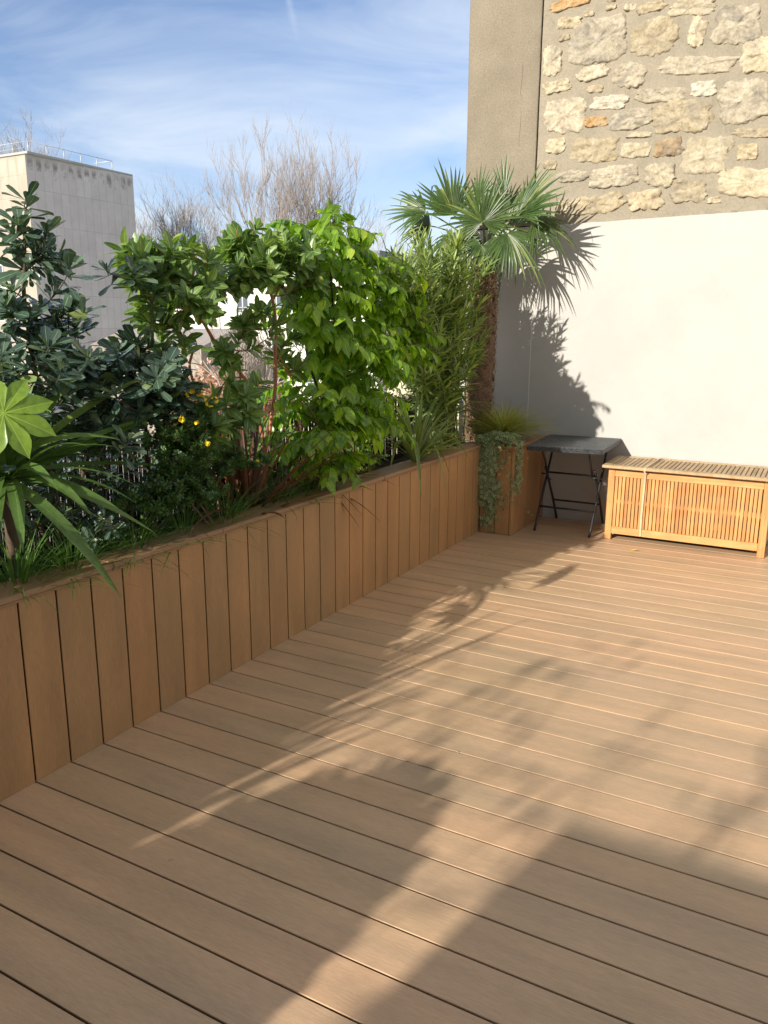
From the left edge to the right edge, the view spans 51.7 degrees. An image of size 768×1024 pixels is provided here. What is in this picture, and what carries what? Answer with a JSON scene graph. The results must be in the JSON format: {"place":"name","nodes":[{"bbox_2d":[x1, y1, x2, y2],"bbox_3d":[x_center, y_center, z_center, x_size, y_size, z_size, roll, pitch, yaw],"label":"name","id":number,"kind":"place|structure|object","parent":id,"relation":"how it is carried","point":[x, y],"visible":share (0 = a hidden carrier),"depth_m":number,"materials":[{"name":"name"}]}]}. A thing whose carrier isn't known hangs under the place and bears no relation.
{"place":"outdoors","nodes":[
{"label":"outdoors","id":0,"kind":"place"},
{"bbox_2d":[0,141,136,412],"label":"office tower","id":1,"kind":"structure","parent":0,"point":[93,206],"depth_m":64.94,"materials":[{"name":"concrete"}]},
{"bbox_2d":[34,363,120,474],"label":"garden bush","id":2,"kind":"object","parent":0,"point":[75,394],"visible":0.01,"depth_m":39.09,"materials":[{"name":"green plant"}]},
{"bbox_2d":[1,420,290,557],"bbox_3d":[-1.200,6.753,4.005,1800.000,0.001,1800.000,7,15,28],"label":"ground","id":3,"kind":"structure","parent":0,"point":[100,481],"depth_m":41.65,"materials":[{"name":"brown soil"}]},
{"bbox_2d":[0,104,71,160],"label":"bare tree","id":4,"kind":"object","parent":3,"relation":"on","point":[16,149],"visible":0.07,"depth_m":87.91,"materials":[{"name":"brown plant"}]},
{"bbox_2d":[134,193,182,242],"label":"bare tree","id":5,"kind":"object","parent":3,"relation":"on","point":[144,227],"visible":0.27,"depth_m":84.42,"materials":[{"name":"plant"}]},
{"bbox_2d":[150,372,221,426],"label":"garden bush","id":6,"kind":"object","parent":3,"relation":"on","point":[205,393],"visible":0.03,"depth_m":28.14,"materials":[{"name":"brown plant"}]},
{"bbox_2d":[134,171,240,258],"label":"bare tree","id":7,"kind":"object","parent":3,"relation":"on","point":[189,227],"visible":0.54,"depth_m":73.09,"materials":[{"name":"brown plant"}]},
{"bbox_2d":[188,357,249,475],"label":"garden bush","id":8,"kind":"object","parent":3,"relation":"on","point":[212,379],"visible":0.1,"depth_m":29.80,"materials":[{"name":"brown plant"}]},
{"bbox_2d":[168,303,304,406],"bbox_3d":[-4.378,-2.416,25.005,3.681,8.421,5.111,-8,15,-32],"label":"young bare tree","id":9,"kind":"object","parent":3,"relation":"on","point":[244,346],"visible":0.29,"depth_m":24.35,"materials":[{"name":"brown plant"}]},
{"bbox_2d":[228,404,265,438],"bbox_3d":[-2.308,1.147,13.889,0.785,6.482,0.050,7,15,28],"label":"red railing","id":10,"kind":"object","parent":3,"relation":"on","point":[264,408],"depth_m":13.04,"materials":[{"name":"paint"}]},
{"bbox_2d":[223,374,302,452],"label":"garden bush","id":11,"kind":"object","parent":3,"relation":"on","point":[268,404],"visible":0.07,"depth_m":32.73,"materials":[{"name":"green plant"}]},
{"bbox_2d":[197,111,340,240],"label":"bare tree","id":12,"kind":"object","parent":3,"relation":"on","point":[279,199],"visible":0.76,"depth_m":57.25,"materials":[{"name":"brown plant"}]},
{"bbox_2d":[174,250,420,431],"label":"apartment building","id":13,"kind":"structure","parent":3,"relation":"on","point":[231,307],"depth_m":56.51,"materials":[{"name":"paint"}]},
{"bbox_2d":[235,297,248,314],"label":"window","id":14,"kind":"structure","parent":13,"relation":"in","point":[243,302],"depth_m":56.74,"materials":[{"name":"white glass"}]},
{"bbox_2d":[270,294,281,308],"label":"window","id":15,"kind":"structure","parent":13,"relation":"in","point":[277,300],"depth_m":55.28,"materials":[{"name":"white glass"}]},
{"bbox_2d":[272,364,283,384],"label":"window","id":16,"kind":"structure","parent":13,"relation":"in","point":[277,364],"depth_m":56.55,"materials":[{"name":"grey glass"}]},
{"bbox_2d":[251,100,382,240],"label":"bare tree","id":17,"kind":"object","parent":3,"relation":"on","point":[310,215],"visible":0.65,"depth_m":59.21,"materials":[{"name":"plant"}]},
{"bbox_2d":[458,0,767,528],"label":"party wall","id":18,"kind":"structure","parent":3,"relation":"on","point":[638,325],"depth_m":5.77,"materials":[{"name":"white paint"}]},
{"bbox_3d":[0.108,4.976,-1.430,8.015,5.915,16.662,7,15,28],"label":"terrace building","id":19,"kind":"object","parent":3,"relation":"on","visible":0},
{"bbox_2d":[0,434,547,801],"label":"timber planter","id":20,"kind":"object","parent":19,"relation":"on","point":[85,672],"visible":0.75,"depth_m":3.32,"materials":[{"name":"brown wood"}]},
{"bbox_2d":[0,379,55,458],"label":"fatsia","id":21,"kind":"object","parent":20,"relation":"on","point":[18,410],"visible":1,"depth_m":2.27,"materials":[{"name":"green plant"}]},
{"bbox_2d":[1,471,106,554],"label":"shrub","id":22,"kind":"object","parent":20,"relation":"on","point":[50,495],"visible":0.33,"depth_m":2.88,"materials":[{"name":"green plant"}]},
{"bbox_2d":[0,181,113,563],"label":"evergreen shrub","id":23,"kind":"object","parent":20,"relation":"on","point":[56,368],"visible":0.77,"depth_m":2.68,"materials":[{"name":"green plant"}]},
{"bbox_2d":[0,512,151,614],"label":"grass tuft","id":24,"kind":"object","parent":20,"relation":"on","point":[24,564],"visible":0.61,"depth_m":2.63,"materials":[{"name":"green plant"}]},
{"bbox_2d":[1,486,185,597],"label":"grass tuft","id":25,"kind":"object","parent":20,"relation":"on","point":[69,560],"visible":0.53,"depth_m":2.79,"materials":[{"name":"green plant"}]},
{"bbox_2d":[0,370,194,597],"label":"cabbage palm","id":26,"kind":"object","parent":20,"relation":"on","point":[14,492],"visible":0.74,"depth_m":2.64,"materials":[{"name":"green plant"}]},
{"bbox_2d":[75,504,138,551],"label":"shrub","id":27,"kind":"object","parent":20,"relation":"on","point":[109,521],"visible":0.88,"depth_m":2.88,"materials":[{"name":"green plant"}]},
{"bbox_2d":[0,431,218,553],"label":"shrub","id":28,"kind":"object","parent":20,"relation":"on","point":[123,484],"visible":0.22,"depth_m":3.21,"materials":[{"name":"green plant"}]},
{"bbox_2d":[32,254,209,535],"bbox_3d":[-1.007,-0.378,3.067,0.615,1.184,0.630,2,13,7],"label":"evergreen shrub","id":29,"kind":"object","parent":20,"relation":"on","point":[161,386],"visible":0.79,"depth_m":2.93,"materials":[{"name":"green plant"}]},
{"bbox_2d":[48,493,236,581],"bbox_3d":[-0.957,0.060,3.092,0.839,0.300,0.785,7,15,28],"label":"grass tuft","id":30,"kind":"object","parent":20,"relation":"on","point":[143,538],"visible":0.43,"depth_m":3.10,"materials":[{"name":"green plant"}]},
{"bbox_2d":[107,388,274,523],"bbox_3d":[-0.740,-0.171,3.267,0.312,0.697,0.932,6,14,24],"label":"yellow flowered shrub","id":31,"kind":"object","parent":20,"relation":"on","point":[184,442],"visible":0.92,"depth_m":3.10,"materials":[{"name":"green plant"}]},
{"bbox_2d":[129,477,283,573],"bbox_3d":[-0.842,0.005,3.318,0.817,0.310,0.697,7,15,28],"label":"grass tuft","id":32,"kind":"object","parent":20,"relation":"on","point":[186,517],"visible":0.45,"depth_m":3.34,"materials":[{"name":"green plant"}]},
{"bbox_2d":[103,217,330,503],"bbox_3d":[-0.658,-0.625,3.621,0.540,1.434,1.331,7,15,28],"label":"strawberry tree","id":33,"kind":"object","parent":20,"relation":"on","point":[249,260],"visible":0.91,"depth_m":3.49,"materials":[{"name":"green plant"}]},
{"bbox_2d":[150,476,299,541],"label":"grass tuft","id":34,"kind":"object","parent":20,"relation":"on","point":[232,507],"visible":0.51,"depth_m":3.54,"materials":[{"name":"green plant"}]},
{"bbox_2d":[0,393,453,564],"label":"metal railing","id":35,"kind":"object","parent":20,"relation":"attached to","point":[131,476],"visible":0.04,"depth_m":3.62,"materials":[{"name":"black metal"}]},
{"bbox_2d":[181,347,353,530],"bbox_3d":[-0.585,-0.348,3.728,0.922,0.865,1.220,-3,13,-13],"label":"new zealand flax","id":36,"kind":"object","parent":20,"relation":"on","point":[238,477],"visible":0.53,"depth_m":3.75,"materials":[{"name":"brown plant"}]},
{"bbox_2d":[223,459,353,519],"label":"grass tuft","id":37,"kind":"object","parent":20,"relation":"on","point":[289,495],"visible":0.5,"depth_m":3.89,"materials":[{"name":"green plant"}]},
{"bbox_2d":[212,416,380,503],"bbox_3d":[-0.419,-0.384,4.622,0.240,0.484,1.812,7,15,28],"label":"shrub","id":38,"kind":"object","parent":20,"relation":"on","point":[279,468],"visible":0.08,"depth_m":4.23,"materials":[{"name":"green plant"}]},
{"bbox_2d":[270,454,378,506],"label":"grass tuft","id":39,"kind":"object","parent":20,"relation":"on","point":[307,486],"visible":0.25,"depth_m":4.14,"materials":[{"name":"green plant"}]},
{"bbox_2d":[269,419,398,523],"bbox_3d":[-0.383,-0.247,4.316,0.867,0.667,0.930,2,13,8],"label":"new zealand flax","id":40,"kind":"object","parent":20,"relation":"on","point":[299,430],"visible":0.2,"depth_m":4.29,"materials":[{"name":"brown plant"}]},
{"bbox_2d":[253,198,446,494],"bbox_3d":[-0.200,-0.887,4.405,0.931,1.593,1.570,7,15,28],"label":"glossy shrub","id":41,"kind":"object","parent":20,"relation":"on","point":[343,343],"visible":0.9,"depth_m":4.07,"materials":[{"name":"green plant"}]},
{"bbox_2d":[321,444,389,475],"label":"shrub","id":42,"kind":"object","parent":20,"relation":"on","point":[376,458],"visible":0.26,"depth_m":4.71,"materials":[{"name":"green plant"}]},
{"bbox_2d":[365,378,498,500],"bbox_3d":[0.477,-0.565,5.278,1.954,0.838,0.762,-12,18,-42],"label":"spider like strap plant","id":43,"kind":"object","parent":20,"relation":"on","point":[420,448],"visible":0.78,"depth_m":5.05,"materials":[{"name":"green plant"}]},
{"bbox_2d":[375,222,499,453],"bbox_3d":[0.387,-1.147,5.407,0.696,1.653,2.088,7,15,28],"label":"oleander","id":44,"kind":"object","parent":20,"relation":"on","point":[446,316],"visible":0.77,"depth_m":5.24,"materials":[{"name":"green plant"}]},
{"bbox_2d":[424,422,462,454],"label":"shrub","id":45,"kind":"object","parent":20,"relation":"on","point":[446,438],"visible":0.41,"depth_m":5.56,"materials":[{"name":"green plant"}]},
{"bbox_2d":[381,155,577,441],"bbox_3d":[0.704,-1.557,6.023,1.457,2.224,0.647,7,15,28],"label":"fan palm","id":46,"kind":"object","parent":20,"relation":"on","point":[484,204],"visible":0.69,"depth_m":5.82,"materials":[{"name":"green plant"}]},
{"bbox_2d":[476,428,532,530],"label":"ivy","id":47,"kind":"object","parent":20,"relation":"on","point":[489,455],"visible":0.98,"depth_m":5.82,"materials":[{"name":"green plant"}]},
{"bbox_3d":[0.948,-0.535,6.089,0.136,0.122,0.136,7,15,28],"label":"plant pot","id":48,"kind":"object","parent":20,"relation":"on","visible":0},
{"bbox_2d":[447,395,573,444],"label":"golden sedge","id":49,"kind":"object","parent":48,"relation":"in","point":[506,421],"visible":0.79,"depth_m":6.00,"materials":[{"name":"green plant"}]},
{"bbox_2d":[91,328,266,439],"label":"stone house","id":50,"kind":"structure","parent":0,"point":[204,340],"depth_m":52.57,"materials":[{"name":"stone"}]},
{"bbox_2d":[0,0,470,322],"label":"sky","id":51,"kind":"structure","parent":0,"point":[138,86],"materials":[{"name":"blue"}]},
{"bbox_2d":[262,385,302,467],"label":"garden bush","id":52,"kind":"object","parent":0,"point":[278,410],"visible":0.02,"depth_m":35.88,"materials":[{"name":"green plant"}]},
{"bbox_2d":[286,373,413,412],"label":"building","id":53,"kind":"structure","parent":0,"point":[393,390],"depth_m":31.75,"materials":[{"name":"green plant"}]},
{"bbox_2d":[0,516,767,1023],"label":"deck","id":54,"kind":"structure","parent":0,"point":[322,822],"depth_m":2.46,"materials":[{"name":"brown wood"}]},
{"bbox_2d":[527,434,620,537],"bbox_3d":[1.410,-0.190,5.964,0.575,0.684,0.753,7,15,28],"label":"folding table","id":55,"kind":"object","parent":54,"relation":"on","point":[589,445],"visible":0.99,"depth_m":5.91,"materials":[{"name":"black metal"}]},
{"bbox_2d":[602,455,767,557],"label":"storage box","id":56,"kind":"object","parent":54,"relation":"on","point":[665,507],"visible":1,"depth_m":5.53,"materials":[{"name":"brown wood"}]},
{"bbox_2d":[369,207,412,252],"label":"bare tree","id":57,"kind":"object","parent":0,"point":[383,234],"visible":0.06,"depth_m":80.62,"materials":[{"name":"plant"}]},
{"bbox_2d":[385,369,458,437],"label":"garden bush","id":58,"kind":"object","parent":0,"point":[399,394],"visible":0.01,"depth_m":27.31,"materials":[{"name":"green plant"}]},
{"bbox_2d":[387,268,458,427],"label":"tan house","id":59,"kind":"structure","parent":0,"point":[403,391],"depth_m":35.22,"materials":[{"name":"paint"}]}
]}

